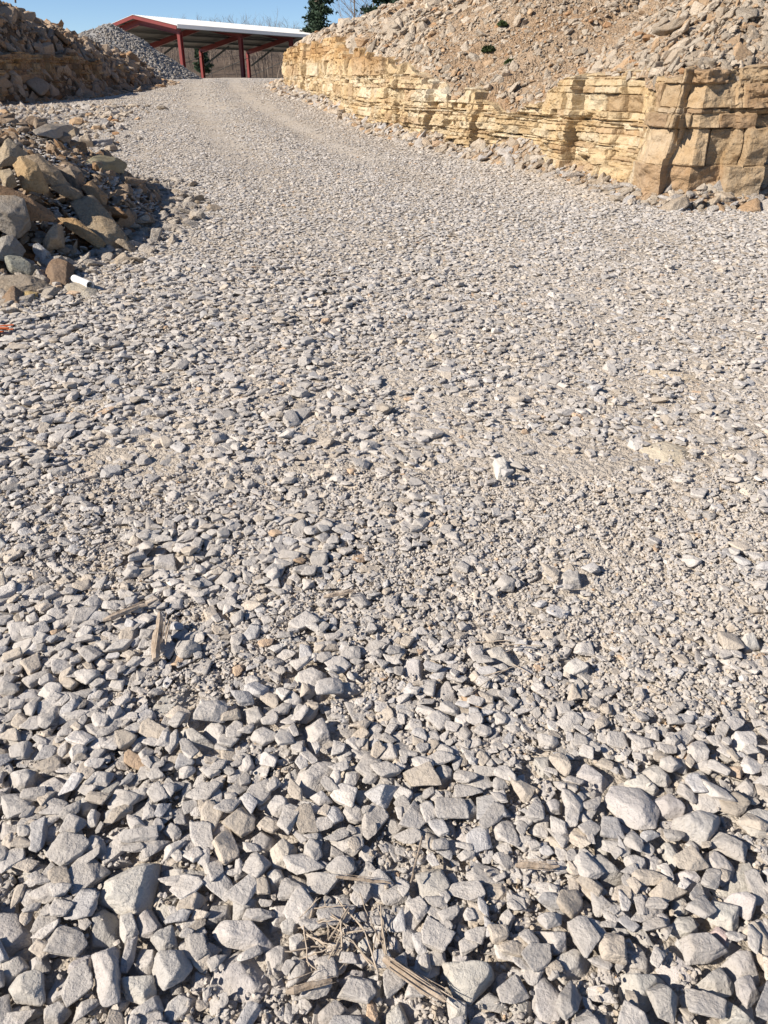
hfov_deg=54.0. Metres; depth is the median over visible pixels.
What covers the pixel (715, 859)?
gravel stone
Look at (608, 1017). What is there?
gravel stone
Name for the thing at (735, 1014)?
gravel stone
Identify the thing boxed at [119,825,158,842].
gravel stone
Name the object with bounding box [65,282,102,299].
stone slab
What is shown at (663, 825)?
gravel stone
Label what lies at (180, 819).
gravel stone
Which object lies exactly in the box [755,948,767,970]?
gravel stone
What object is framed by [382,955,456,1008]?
stick
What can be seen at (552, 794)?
gravel stone
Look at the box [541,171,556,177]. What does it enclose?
rubble rock
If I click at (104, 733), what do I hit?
loose gravel
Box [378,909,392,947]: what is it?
straw stalk
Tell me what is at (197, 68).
pine tree
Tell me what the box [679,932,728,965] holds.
gravel stone
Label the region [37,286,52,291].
rubble rock
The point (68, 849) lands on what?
gravel stone
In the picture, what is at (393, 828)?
gravel stone
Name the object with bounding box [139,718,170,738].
gravel stone
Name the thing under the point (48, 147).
rubble rock
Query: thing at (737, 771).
gravel stone
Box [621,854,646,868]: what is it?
gravel stone
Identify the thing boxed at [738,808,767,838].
gravel stone
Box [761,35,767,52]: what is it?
rubble rock
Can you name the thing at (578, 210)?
gravel
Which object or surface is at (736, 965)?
gravel stone
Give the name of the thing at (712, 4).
rubble rock
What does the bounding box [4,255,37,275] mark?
stone slab
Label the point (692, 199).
scree slope
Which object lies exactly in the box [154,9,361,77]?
bare woods
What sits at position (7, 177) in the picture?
stone slab
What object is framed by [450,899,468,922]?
gravel stone
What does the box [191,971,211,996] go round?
gravel stone
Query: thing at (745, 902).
gravel stone
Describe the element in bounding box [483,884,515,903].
gravel stone
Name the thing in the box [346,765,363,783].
gravel stone
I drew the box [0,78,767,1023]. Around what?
ground
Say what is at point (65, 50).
rubble rock
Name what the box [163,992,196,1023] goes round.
gravel stone
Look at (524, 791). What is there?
gravel stone
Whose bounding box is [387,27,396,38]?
rubble rock
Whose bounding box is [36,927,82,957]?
gravel stone
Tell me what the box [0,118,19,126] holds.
rubble rock
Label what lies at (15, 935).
gravel stone
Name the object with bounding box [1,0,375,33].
sky
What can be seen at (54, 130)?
stone slab
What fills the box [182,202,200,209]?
rubble rock
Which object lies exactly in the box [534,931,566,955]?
gravel stone
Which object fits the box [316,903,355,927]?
gravel stone
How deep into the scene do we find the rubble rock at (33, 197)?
6.35 m
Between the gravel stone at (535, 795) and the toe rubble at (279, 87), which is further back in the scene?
the toe rubble at (279, 87)
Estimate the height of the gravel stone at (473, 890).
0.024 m
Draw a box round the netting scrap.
[0,324,13,331]
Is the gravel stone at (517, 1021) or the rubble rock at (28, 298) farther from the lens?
the rubble rock at (28, 298)
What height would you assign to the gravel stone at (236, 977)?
0.035 m
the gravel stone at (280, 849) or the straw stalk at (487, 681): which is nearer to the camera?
the gravel stone at (280, 849)
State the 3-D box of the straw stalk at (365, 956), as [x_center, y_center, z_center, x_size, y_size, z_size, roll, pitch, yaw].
[-0.042,0.835,1.428,0.075,0.018,0.005,25,38,36]
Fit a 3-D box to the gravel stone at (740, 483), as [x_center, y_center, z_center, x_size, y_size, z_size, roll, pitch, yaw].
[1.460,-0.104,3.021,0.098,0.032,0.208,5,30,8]
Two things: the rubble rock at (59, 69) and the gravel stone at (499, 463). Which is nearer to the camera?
the gravel stone at (499, 463)
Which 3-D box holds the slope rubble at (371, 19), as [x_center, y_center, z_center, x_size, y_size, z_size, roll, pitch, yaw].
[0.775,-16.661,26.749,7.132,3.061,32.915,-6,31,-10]
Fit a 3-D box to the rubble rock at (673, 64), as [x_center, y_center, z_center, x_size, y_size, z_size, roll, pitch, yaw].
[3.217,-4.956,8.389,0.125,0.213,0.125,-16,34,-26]
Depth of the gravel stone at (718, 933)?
1.48 m
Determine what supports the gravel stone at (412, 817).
on the ground
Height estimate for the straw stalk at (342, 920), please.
0.011 m
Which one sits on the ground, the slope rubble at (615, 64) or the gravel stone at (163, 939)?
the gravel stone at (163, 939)
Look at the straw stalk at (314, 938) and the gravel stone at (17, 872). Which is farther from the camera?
the gravel stone at (17, 872)
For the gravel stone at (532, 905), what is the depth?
1.55 m
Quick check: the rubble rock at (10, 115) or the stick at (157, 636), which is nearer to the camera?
the stick at (157, 636)
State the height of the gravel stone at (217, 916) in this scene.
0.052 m
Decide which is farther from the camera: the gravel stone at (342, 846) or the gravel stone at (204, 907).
the gravel stone at (342, 846)
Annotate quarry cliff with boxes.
[281,36,767,196]
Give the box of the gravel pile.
[78,23,202,79]
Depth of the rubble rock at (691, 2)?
9.49 m
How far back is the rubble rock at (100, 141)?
13.34 m
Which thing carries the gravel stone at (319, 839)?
on the ground
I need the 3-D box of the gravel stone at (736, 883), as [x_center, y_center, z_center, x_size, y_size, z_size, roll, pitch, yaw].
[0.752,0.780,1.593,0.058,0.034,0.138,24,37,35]
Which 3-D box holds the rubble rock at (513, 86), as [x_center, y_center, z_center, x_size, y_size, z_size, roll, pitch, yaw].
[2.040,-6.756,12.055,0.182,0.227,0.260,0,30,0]
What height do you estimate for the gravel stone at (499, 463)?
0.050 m
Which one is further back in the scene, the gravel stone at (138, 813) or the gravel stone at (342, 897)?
the gravel stone at (138, 813)
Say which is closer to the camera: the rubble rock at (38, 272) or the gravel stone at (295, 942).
the gravel stone at (295, 942)
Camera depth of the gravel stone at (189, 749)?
1.85 m
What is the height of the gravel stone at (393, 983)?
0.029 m
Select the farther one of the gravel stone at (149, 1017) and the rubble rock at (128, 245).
the rubble rock at (128, 245)
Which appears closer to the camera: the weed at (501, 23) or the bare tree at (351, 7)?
the weed at (501, 23)
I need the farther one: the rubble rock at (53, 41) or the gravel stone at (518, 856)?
the rubble rock at (53, 41)
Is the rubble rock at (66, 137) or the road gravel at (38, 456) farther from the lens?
the rubble rock at (66, 137)
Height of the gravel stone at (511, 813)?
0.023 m
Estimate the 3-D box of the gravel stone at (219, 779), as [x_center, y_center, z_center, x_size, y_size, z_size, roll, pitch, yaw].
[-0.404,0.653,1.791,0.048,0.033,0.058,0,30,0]
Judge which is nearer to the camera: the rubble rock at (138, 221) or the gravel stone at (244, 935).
the gravel stone at (244, 935)
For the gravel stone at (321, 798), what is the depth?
1.73 m
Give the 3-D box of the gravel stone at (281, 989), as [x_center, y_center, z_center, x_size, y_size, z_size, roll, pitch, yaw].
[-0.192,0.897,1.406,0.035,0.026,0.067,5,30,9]
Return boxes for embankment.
[0,16,154,103]
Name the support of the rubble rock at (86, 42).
on the embankment
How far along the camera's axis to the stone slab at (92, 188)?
6.84 m
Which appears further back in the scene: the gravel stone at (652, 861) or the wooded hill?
the wooded hill
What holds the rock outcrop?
on the embankment
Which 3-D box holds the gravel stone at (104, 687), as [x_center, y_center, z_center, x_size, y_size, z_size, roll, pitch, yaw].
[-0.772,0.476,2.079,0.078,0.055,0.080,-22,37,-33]
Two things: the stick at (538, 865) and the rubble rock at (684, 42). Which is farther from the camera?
the rubble rock at (684, 42)
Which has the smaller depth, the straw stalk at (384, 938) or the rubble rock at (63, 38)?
the straw stalk at (384, 938)
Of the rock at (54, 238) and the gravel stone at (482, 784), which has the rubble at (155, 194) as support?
the rock at (54, 238)
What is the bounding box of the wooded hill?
[155,47,283,77]
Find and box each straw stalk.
[285,945,326,951]
[298,947,332,959]
[302,927,335,941]
[303,925,308,965]
[303,933,327,943]
[313,905,345,908]
[328,904,350,940]
[328,935,341,959]
[334,908,349,941]
[336,898,365,932]
[340,919,342,949]
[343,929,365,934]
[348,937,375,968]
[364,931,376,969]
[369,928,376,971]
[370,919,385,954]
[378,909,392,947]
[380,903,383,942]
[381,917,386,953]
[382,924,385,953]
[472,670,505,692]
[484,666,515,675]
[500,643,540,645]
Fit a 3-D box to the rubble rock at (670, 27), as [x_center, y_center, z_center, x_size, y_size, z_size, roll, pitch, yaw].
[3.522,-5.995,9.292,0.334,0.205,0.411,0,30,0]
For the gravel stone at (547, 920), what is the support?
on the ground
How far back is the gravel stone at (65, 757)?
1.86 m
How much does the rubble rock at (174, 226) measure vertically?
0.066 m
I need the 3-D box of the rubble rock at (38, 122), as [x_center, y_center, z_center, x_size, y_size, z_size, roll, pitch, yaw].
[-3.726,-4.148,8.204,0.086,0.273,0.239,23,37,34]
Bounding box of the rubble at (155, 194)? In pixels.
[0,119,222,306]
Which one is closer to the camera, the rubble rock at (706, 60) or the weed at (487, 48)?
the rubble rock at (706, 60)
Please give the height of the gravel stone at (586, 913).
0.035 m
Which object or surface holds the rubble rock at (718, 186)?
on the toe rubble at (616, 187)
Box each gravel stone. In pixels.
[0,820,18,848]
[0,847,25,873]
[0,912,33,956]
[1,793,34,818]
[1,857,25,879]
[1,956,29,988]
[2,713,25,729]
[3,1009,35,1023]
[6,769,39,793]
[8,969,45,1006]
[9,689,41,711]
[12,1005,20,1011]
[21,1006,43,1022]
[22,864,47,880]
[27,822,61,841]
[28,816,47,851]
[28,955,50,973]
[36,777,70,800]
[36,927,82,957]
[37,698,64,726]
[43,846,49,862]
[43,924,87,957]
[43,1000,71,1023]
[45,831,90,868]
[46,979,65,1006]
[53,736,73,762]
[60,959,93,1006]
[66,1017,103,1023]
[67,955,93,973]
[68,853,110,895]
[76,798,97,818]
[82,995,107,1019]
[84,835,106,859]
[87,809,100,827]
[88,675,112,696]
[88,909,123,949]
[91,946,120,1007]
[98,862,160,918]
[100,780,122,804]
[100,836,127,864]
[101,855,133,869]
[103,804,132,823]
[103,808,113,825]
[104,763,117,772]
[104,827,129,844]
[113,745,148,765]
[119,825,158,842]
[119,912,138,943]
[120,936,137,973]
[121,975,156,1004]
[124,995,163,1023]
[127,821,165,852]
[132,805,153,823]
[135,909,162,937]
[135,949,156,975]
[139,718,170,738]
[140,1011,163,1023]
[150,925,177,950]
[151,683,191,723]
[152,554,177,570]
[152,949,192,990]
[153,895,179,926]
[158,874,189,885]
[162,868,208,890]
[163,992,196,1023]
[169,874,203,899]
[171,808,193,832]
[176,833,194,862]
[178,780,194,807]
[179,728,214,750]
[179,738,198,758]
[189,820,213,850]
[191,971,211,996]
[193,700,227,722]
[200,895,209,910]
[202,856,223,881]
[203,869,233,901]
[204,722,228,744]
[204,905,232,929]
[209,774,225,791]
[209,951,269,1003]
[212,823,225,839]
[212,827,238,865]
[212,920,274,952]
[221,805,255,837]
[223,873,256,905]
[232,775,253,796]
[232,898,261,919]
[235,1001,260,1023]
[242,908,274,921]
[243,706,267,731]
[250,831,276,858]
[261,1009,275,1022]
[263,945,290,976]
[264,795,289,819]
[265,869,284,893]
[268,905,285,932]
[269,838,297,869]
[269,977,289,1009]
[276,636,311,658]
[277,802,298,834]
[277,877,310,899]
[280,918,300,935]
[282,853,325,874]
[283,768,299,789]
[283,885,317,924]
[287,875,318,899]
[289,933,306,955]
[294,667,326,700]
[295,761,334,798]
[295,803,318,832]
[296,801,322,817]
[300,964,331,999]
[302,948,320,981]
[303,718,330,752]
[305,831,322,847]
[306,860,329,877]
[306,872,339,894]
[309,790,332,806]
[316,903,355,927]
[318,999,349,1023]
[320,834,333,862]
[328,1015,362,1023]
[329,892,352,926]
[330,826,363,856]
[331,682,362,698]
[337,975,375,1003]
[338,926,367,953]
[338,970,365,987]
[342,803,363,823]
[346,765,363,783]
[353,860,362,874]
[354,790,371,807]
[354,953,369,968]
[356,937,373,956]
[361,802,388,831]
[362,905,390,933]
[364,784,397,808]
[367,975,383,1006]
[372,775,395,786]
[382,818,406,841]
[382,995,444,1023]
[383,951,407,998]
[385,936,404,956]
[385,1002,409,1023]
[398,800,425,828]
[400,778,418,793]
[401,659,422,682]
[403,761,441,786]
[404,895,419,929]
[405,950,417,966]
[410,793,426,804]
[415,869,451,916]
[421,915,455,952]
[431,681,456,709]
[435,764,453,788]
[435,797,469,818]
[442,960,493,1004]
[443,819,455,839]
[446,871,458,884]
[446,996,466,1023]
[448,880,485,901]
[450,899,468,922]
[452,948,468,961]
[453,922,474,951]
[455,823,472,842]
[461,778,492,790]
[465,798,476,821]
[466,852,481,862]
[469,860,504,885]
[469,1012,497,1023]
[472,765,495,777]
[473,993,508,1012]
[476,794,510,819]
[478,801,504,827]
[481,787,493,795]
[482,922,496,955]
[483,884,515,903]
[484,647,516,669]
[490,837,502,851]
[490,972,508,994]
[493,457,510,479]
[496,974,529,1003]
[502,803,524,826]
[505,1015,524,1023]
[509,776,535,802]
[509,1000,531,1018]
[510,915,534,933]
[511,883,534,912]
[513,854,522,860]
[521,942,551,971]
[521,968,545,985]
[527,792,540,822]
[530,975,562,1023]
[533,757,552,779]
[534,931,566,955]
[535,780,557,802]
[537,912,561,929]
[544,836,578,851]
[545,799,561,814]
[555,980,582,1020]
[556,949,589,985]
[557,571,581,590]
[560,658,588,679]
[567,827,590,848]
[567,915,600,957]
[571,1009,599,1023]
[574,1007,617,1023]
[575,763,608,793]
[575,785,599,799]
[576,876,607,900]
[578,909,594,918]
[578,982,610,1004]
[582,711,601,727]
[593,822,608,859]
[593,854,622,888]
[596,932,627,966]
[598,1018,607,1023]
[604,786,659,829]
[608,900,639,922]
[612,943,647,973]
[617,973,665,1013]
[617,1000,648,1023]
[620,822,632,835]
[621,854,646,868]
[624,774,659,799]
[627,922,653,948]
[631,369,699,382]
[631,868,667,885]
[631,909,663,922]
[639,441,688,464]
[639,765,671,787]
[642,854,661,873]
[646,983,678,1023]
[647,878,688,902]
[650,723,674,741]
[653,794,685,819]
[655,952,697,992]
[656,821,671,828]
[657,913,669,924]
[658,842,678,872]
[669,896,688,916]
[669,916,697,938]
[671,810,719,847]
[673,845,709,870]
[673,870,702,895]
[674,757,687,774]
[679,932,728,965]
[679,993,687,1007]
[682,771,711,782]
[685,988,726,1018]
[693,760,712,774]
[694,967,734,997]
[703,850,734,886]
[707,900,738,931]
[708,832,747,862]
[710,926,728,946]
[718,861,752,896]
[719,1001,754,1023]
[720,950,760,990]
[723,892,756,921]
[728,731,757,761]
[729,766,743,778]
[734,778,758,806]
[734,975,759,1008]
[736,476,757,496]
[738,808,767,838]
[740,633,759,652]
[742,919,767,934]
[744,868,767,905]
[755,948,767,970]
[756,980,767,1020]
[759,982,765,991]
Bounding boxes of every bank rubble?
[0,0,179,146]
[87,144,117,151]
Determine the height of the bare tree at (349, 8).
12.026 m
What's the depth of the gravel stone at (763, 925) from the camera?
1.50 m
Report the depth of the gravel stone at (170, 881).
1.56 m
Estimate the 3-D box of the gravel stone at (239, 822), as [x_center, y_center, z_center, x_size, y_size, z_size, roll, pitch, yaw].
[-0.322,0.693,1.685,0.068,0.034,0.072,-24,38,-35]
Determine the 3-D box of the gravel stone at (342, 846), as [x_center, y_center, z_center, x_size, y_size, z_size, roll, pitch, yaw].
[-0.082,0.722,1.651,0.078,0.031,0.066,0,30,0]
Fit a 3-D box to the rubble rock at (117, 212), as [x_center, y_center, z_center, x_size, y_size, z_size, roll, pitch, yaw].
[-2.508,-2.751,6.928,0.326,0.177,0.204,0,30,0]
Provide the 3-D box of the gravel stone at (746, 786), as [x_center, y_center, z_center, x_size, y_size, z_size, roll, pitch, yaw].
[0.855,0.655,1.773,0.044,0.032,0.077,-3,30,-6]
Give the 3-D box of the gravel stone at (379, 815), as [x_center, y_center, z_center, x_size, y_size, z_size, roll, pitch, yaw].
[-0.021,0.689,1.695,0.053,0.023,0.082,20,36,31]
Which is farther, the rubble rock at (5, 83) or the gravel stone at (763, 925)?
the rubble rock at (5, 83)
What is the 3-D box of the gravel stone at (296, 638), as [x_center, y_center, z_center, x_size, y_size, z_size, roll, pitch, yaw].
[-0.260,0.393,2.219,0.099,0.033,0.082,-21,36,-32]
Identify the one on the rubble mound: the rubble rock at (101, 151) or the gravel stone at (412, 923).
the rubble rock at (101, 151)
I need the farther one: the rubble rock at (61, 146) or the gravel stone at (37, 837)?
the rubble rock at (61, 146)
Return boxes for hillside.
[309,0,767,111]
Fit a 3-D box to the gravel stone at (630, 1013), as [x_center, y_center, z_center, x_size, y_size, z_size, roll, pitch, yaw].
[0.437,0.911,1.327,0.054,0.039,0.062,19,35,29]
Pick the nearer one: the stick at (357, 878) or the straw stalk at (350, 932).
the straw stalk at (350, 932)
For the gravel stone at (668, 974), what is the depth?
1.43 m
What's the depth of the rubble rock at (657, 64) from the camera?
8.65 m
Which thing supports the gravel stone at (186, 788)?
on the ground
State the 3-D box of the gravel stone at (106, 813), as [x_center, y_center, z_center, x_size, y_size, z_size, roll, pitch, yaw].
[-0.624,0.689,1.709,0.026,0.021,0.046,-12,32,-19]
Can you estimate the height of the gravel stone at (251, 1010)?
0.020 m
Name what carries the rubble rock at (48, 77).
on the embankment
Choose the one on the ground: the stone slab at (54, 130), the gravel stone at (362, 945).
the gravel stone at (362, 945)
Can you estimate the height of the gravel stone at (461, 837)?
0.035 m
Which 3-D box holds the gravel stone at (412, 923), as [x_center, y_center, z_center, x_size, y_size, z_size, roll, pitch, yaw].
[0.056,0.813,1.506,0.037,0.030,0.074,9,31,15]
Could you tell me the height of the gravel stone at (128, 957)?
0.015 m
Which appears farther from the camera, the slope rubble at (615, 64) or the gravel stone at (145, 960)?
the slope rubble at (615, 64)
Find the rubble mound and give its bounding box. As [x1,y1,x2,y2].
[0,129,156,273]
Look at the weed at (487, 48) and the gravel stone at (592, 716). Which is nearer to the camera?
the gravel stone at (592, 716)
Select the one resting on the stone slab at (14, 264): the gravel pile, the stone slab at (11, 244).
the stone slab at (11, 244)
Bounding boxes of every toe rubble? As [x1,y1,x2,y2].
[265,78,451,149]
[431,134,767,211]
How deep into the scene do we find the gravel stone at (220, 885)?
1.55 m
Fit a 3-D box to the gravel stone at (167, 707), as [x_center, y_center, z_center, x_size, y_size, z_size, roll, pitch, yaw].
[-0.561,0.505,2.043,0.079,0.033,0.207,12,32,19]
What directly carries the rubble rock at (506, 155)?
on the ground
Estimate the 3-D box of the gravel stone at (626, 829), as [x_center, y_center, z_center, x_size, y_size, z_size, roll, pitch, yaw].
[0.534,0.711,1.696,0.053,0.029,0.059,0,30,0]
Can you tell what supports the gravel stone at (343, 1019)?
on the ground
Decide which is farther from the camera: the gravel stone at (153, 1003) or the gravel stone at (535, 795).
the gravel stone at (535, 795)
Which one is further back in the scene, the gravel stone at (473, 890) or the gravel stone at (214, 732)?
the gravel stone at (214, 732)
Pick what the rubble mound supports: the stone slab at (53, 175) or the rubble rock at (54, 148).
the rubble rock at (54, 148)
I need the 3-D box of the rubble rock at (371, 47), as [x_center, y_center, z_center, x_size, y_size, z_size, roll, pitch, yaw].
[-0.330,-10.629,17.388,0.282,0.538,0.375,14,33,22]
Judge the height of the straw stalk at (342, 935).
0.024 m
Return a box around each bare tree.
[332,0,370,17]
[336,0,380,19]
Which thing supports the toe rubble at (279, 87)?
on the ground
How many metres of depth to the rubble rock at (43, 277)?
5.62 m
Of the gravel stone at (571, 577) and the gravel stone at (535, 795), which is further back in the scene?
the gravel stone at (571, 577)
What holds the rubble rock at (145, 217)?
on the ground
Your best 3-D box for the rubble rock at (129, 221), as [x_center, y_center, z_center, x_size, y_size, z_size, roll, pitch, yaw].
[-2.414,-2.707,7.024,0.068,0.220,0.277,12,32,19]
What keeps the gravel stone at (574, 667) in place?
on the ground
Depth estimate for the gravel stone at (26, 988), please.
1.37 m
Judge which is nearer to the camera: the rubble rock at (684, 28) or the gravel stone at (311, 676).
the gravel stone at (311, 676)
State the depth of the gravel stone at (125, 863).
1.62 m
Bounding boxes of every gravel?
[0,123,767,266]
[0,257,767,494]
[0,465,767,1023]
[8,109,468,160]
[9,78,320,111]
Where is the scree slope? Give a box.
[323,98,767,210]
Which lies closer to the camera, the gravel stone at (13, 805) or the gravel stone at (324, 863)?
the gravel stone at (324, 863)
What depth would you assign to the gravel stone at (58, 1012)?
1.35 m
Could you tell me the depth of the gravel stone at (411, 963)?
1.45 m
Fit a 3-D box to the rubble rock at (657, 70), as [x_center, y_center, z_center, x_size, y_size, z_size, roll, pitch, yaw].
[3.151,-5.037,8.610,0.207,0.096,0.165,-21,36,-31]
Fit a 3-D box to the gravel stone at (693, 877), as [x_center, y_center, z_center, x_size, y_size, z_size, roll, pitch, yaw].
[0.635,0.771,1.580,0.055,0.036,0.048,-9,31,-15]
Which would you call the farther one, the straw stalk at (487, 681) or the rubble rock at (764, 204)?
the rubble rock at (764, 204)
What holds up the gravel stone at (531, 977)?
on the ground
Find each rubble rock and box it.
[0,6,17,23]
[0,75,13,88]
[0,113,14,127]
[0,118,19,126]
[18,293,34,302]
[22,11,35,21]
[26,77,49,95]
[26,116,33,124]
[26,194,39,199]
[31,221,37,231]
[32,117,47,135]
[35,27,46,36]
[35,274,49,283]
[36,269,45,275]
[37,255,64,265]
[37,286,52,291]
[38,287,60,299]
[41,42,54,55]
[42,69,52,80]
[46,141,58,163]
[48,132,71,142]
[49,83,59,96]
[49,144,61,153]
[50,36,57,50]
[54,28,70,45]
[54,139,69,152]
[56,66,64,74]
[56,156,71,163]
[63,48,75,52]
[63,256,76,264]
[70,141,87,155]
[77,251,90,264]
[79,47,89,59]
[79,135,93,146]
[80,256,98,263]
[84,40,98,51]
[85,269,98,273]
[87,261,108,266]
[92,139,114,145]
[95,149,112,156]
[96,249,106,255]
[99,247,112,252]
[100,254,113,260]
[102,205,127,220]
[104,148,111,156]
[110,252,131,265]
[114,184,132,195]
[115,239,136,251]
[116,209,134,229]
[119,176,146,185]
[126,51,139,61]
[129,240,140,245]
[130,257,147,262]
[131,185,147,192]
[131,236,146,244]
[135,219,154,224]
[138,212,154,223]
[138,215,150,220]
[138,243,155,254]
[145,238,160,242]
[150,228,162,242]
[155,210,168,218]
[159,222,173,230]
[163,198,175,202]
[168,233,177,243]
[171,224,179,231]
[178,208,191,213]
[181,220,199,226]
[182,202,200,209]
[349,33,359,48]
[355,37,369,46]
[364,39,376,55]
[381,19,400,35]
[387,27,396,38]
[401,132,411,138]
[403,32,414,40]
[455,3,467,10]
[471,139,489,149]
[497,148,505,155]
[501,152,512,159]
[507,82,517,93]
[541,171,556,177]
[611,195,625,201]
[648,61,663,77]
[649,67,665,75]
[651,17,668,31]
[652,15,687,35]
[659,195,689,211]
[663,47,688,65]
[663,184,671,192]
[665,6,676,12]
[667,56,679,72]
[668,38,691,51]
[670,193,683,198]
[676,19,689,34]
[684,49,701,61]
[685,0,698,6]
[687,26,695,33]
[690,1,704,14]
[690,197,703,205]
[693,57,712,68]
[700,17,714,31]
[702,0,720,11]
[702,23,711,31]
[713,180,722,190]
[714,192,734,199]
[718,6,738,25]
[733,42,753,61]
[736,7,757,19]
[738,198,760,211]
[752,194,764,201]
[760,199,767,210]
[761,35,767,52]
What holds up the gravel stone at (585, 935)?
on the ground
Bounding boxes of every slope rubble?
[289,0,611,99]
[457,0,767,112]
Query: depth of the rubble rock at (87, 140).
13.15 m
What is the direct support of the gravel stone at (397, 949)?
on the ground
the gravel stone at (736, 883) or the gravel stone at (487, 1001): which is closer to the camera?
the gravel stone at (487, 1001)
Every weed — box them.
[481,44,495,51]
[496,20,507,26]
[504,58,513,64]
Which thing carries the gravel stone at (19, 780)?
on the ground
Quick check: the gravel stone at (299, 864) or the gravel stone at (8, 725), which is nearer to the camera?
the gravel stone at (299, 864)
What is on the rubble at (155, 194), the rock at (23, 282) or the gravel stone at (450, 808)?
the rock at (23, 282)
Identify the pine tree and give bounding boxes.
[193,48,213,73]
[300,0,338,32]
[355,0,398,14]
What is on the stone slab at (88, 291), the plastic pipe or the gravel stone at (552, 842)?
the plastic pipe
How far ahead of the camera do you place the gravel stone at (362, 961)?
1.43 m
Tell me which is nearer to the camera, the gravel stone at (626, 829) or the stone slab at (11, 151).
the gravel stone at (626, 829)
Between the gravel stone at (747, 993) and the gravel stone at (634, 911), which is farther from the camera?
the gravel stone at (634, 911)
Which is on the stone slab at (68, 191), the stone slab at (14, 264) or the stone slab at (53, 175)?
the stone slab at (53, 175)
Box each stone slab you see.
[0,138,27,166]
[0,168,17,188]
[0,185,54,221]
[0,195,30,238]
[0,234,25,260]
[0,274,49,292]
[2,286,24,306]
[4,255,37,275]
[12,156,48,193]
[23,291,38,299]
[24,154,69,185]
[32,123,74,138]
[32,243,50,260]
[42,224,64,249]
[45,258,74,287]
[49,184,83,199]
[58,217,105,248]
[61,165,84,189]
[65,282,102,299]
[69,126,79,137]
[70,195,129,248]
[81,181,107,204]
[86,155,126,172]
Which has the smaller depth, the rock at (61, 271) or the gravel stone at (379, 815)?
the gravel stone at (379, 815)
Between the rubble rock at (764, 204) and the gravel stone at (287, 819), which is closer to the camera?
the gravel stone at (287, 819)
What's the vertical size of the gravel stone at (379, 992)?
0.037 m
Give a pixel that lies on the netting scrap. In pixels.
(4, 328)
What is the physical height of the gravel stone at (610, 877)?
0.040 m
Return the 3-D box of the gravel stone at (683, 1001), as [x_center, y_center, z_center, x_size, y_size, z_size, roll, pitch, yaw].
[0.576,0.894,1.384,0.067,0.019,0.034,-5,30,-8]
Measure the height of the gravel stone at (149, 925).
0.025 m
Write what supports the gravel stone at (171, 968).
on the gravel stone at (145, 960)
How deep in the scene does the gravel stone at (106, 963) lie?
1.39 m
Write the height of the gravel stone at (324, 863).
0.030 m
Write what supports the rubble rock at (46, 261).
on the rubble mound
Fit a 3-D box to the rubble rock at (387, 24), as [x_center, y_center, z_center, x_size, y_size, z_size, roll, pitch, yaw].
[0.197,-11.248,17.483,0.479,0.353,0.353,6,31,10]
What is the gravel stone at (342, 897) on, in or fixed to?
on the ground
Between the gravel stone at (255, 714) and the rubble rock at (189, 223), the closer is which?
the gravel stone at (255, 714)
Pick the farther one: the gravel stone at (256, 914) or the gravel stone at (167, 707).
the gravel stone at (167, 707)
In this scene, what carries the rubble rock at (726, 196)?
on the toe rubble at (616, 187)
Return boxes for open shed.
[111,14,311,77]
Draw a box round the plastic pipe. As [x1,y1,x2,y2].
[71,275,93,287]
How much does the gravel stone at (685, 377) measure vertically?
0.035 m
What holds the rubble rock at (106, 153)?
on the rubble mound
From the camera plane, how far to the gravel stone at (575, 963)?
1.43 m
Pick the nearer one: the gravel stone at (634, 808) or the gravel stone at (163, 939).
the gravel stone at (163, 939)
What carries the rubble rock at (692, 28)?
on the hillside
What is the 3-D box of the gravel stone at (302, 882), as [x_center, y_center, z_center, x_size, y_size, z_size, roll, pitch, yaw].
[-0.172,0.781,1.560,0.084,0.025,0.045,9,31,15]
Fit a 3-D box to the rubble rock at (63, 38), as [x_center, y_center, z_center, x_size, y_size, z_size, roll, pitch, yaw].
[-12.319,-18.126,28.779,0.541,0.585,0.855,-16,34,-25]
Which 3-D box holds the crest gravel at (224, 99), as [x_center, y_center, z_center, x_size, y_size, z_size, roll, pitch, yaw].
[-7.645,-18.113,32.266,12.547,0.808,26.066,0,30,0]
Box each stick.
[102,598,156,621]
[151,611,170,661]
[284,969,335,994]
[323,589,355,598]
[336,874,390,883]
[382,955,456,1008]
[410,836,422,882]
[515,858,559,870]
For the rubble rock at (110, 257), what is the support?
on the ground
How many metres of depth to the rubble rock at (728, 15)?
8.44 m
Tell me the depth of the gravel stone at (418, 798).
1.74 m
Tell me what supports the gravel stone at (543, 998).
on the ground
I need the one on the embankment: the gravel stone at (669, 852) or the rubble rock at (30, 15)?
the rubble rock at (30, 15)
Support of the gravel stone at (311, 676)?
on the ground
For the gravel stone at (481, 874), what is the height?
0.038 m
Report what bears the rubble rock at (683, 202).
on the ground
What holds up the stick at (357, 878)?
on the loose gravel at (104, 733)
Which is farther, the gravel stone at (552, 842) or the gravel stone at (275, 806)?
the gravel stone at (275, 806)
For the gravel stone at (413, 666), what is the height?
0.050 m
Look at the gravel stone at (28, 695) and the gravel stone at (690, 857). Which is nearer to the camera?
the gravel stone at (690, 857)
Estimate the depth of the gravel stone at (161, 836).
1.67 m
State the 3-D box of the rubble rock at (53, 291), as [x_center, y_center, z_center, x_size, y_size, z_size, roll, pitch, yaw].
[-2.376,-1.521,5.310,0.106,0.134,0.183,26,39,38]

